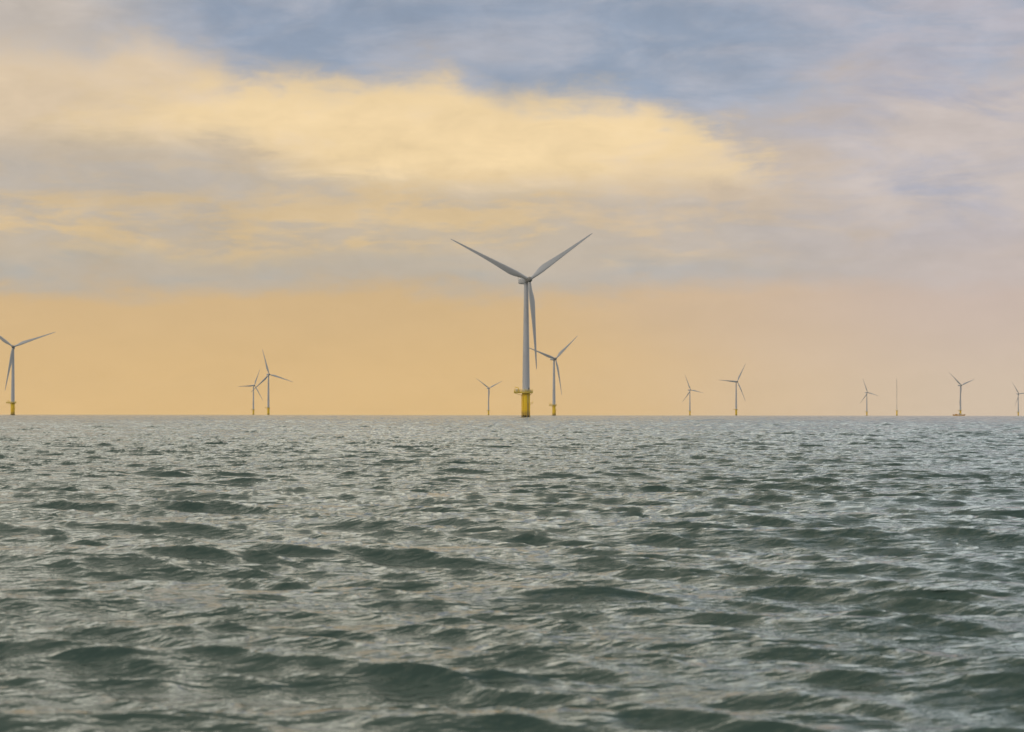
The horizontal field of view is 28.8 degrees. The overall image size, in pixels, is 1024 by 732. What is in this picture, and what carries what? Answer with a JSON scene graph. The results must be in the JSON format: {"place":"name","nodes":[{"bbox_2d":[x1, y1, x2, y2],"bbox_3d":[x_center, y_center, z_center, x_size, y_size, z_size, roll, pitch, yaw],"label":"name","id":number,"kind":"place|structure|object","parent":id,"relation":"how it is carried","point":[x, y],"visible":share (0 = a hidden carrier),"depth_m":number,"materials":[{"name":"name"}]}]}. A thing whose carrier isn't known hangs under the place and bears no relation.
{"place":"outdoors","nodes":[
{"label":"outdoors","id":0,"kind":"place"},
{"bbox_2d":[0,415,1023,731],"bbox_3d":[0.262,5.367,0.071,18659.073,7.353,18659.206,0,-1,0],"label":"sea","id":1,"kind":"structure","parent":0,"point":[472,573],"depth_m":25.59,"materials":[{"name":"liquid"}]},
{"bbox_2d":[0,332,54,414],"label":"wind turbine","id":2,"kind":"object","parent":1,"relation":"in","point":[12,401],"visible":0.97,"depth_m":2333.76,"materials":[{"name":"paint"}]},
{"bbox_2d":[238,370,262,414],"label":"wind turbine","id":3,"kind":"object","parent":1,"relation":"in","point":[253,409],"visible":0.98,"depth_m":5397.23,"materials":[{"name":"paint"}]},
{"bbox_2d":[250,349,291,414],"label":"wind turbine","id":4,"kind":"object","parent":1,"relation":"in","point":[268,408],"visible":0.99,"depth_m":3920.88,"materials":[{"name":"paint"}]},
{"bbox_2d":[476,378,501,414],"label":"wind turbine","id":5,"kind":"object","parent":1,"relation":"in","point":[488,388],"visible":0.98,"depth_m":5896.17,"materials":[{"name":"paint"}]},
{"bbox_2d":[451,233,591,416],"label":"wind turbine","id":6,"kind":"object","parent":1,"relation":"in","point":[526,391],"visible":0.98,"depth_m":1158.54,"materials":[{"name":"white paint"}]},
{"bbox_2d":[530,338,574,415],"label":"wind turbine","id":7,"kind":"object","parent":1,"relation":"in","point":[553,405],"visible":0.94,"depth_m":2802.57,"materials":[{"name":"paint"}]},
{"bbox_2d":[683,376,701,414],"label":"wind turbine","id":8,"kind":"object","parent":1,"relation":"in","point":[689,390],"visible":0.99,"depth_m":6243.86,"materials":[{"name":"paint"}]},
{"bbox_2d":[722,363,745,414],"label":"wind turbine","id":9,"kind":"object","parent":1,"relation":"in","point":[735,409],"visible":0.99,"depth_m":4683.04,"materials":[{"name":"paint"}]},
{"bbox_2d":[860,380,877,415],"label":"wind turbine","id":10,"kind":"object","parent":1,"relation":"in","point":[866,411],"visible":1,"depth_m":6862.79,"materials":[{"name":"paint"}]},
{"bbox_2d":[954,378,971,413],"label":"wind turbine","id":11,"kind":"object","parent":1,"relation":"in","point":[960,385],"visible":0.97,"depth_m":5219.56,"materials":[{"name":"paint"}]},
{"bbox_2d":[1013,384,1023,415],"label":"wind turbine","id":12,"kind":"object","parent":1,"relation":"in","point":[1018,393],"visible":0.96,"depth_m":7171.58,"materials":[{"name":"paint"}]},
{"bbox_2d":[0,0,1023,415],"label":"sky","id":13,"kind":"structure","parent":0,"point":[824,198],"materials":[{"name":"beige"}]}
]}

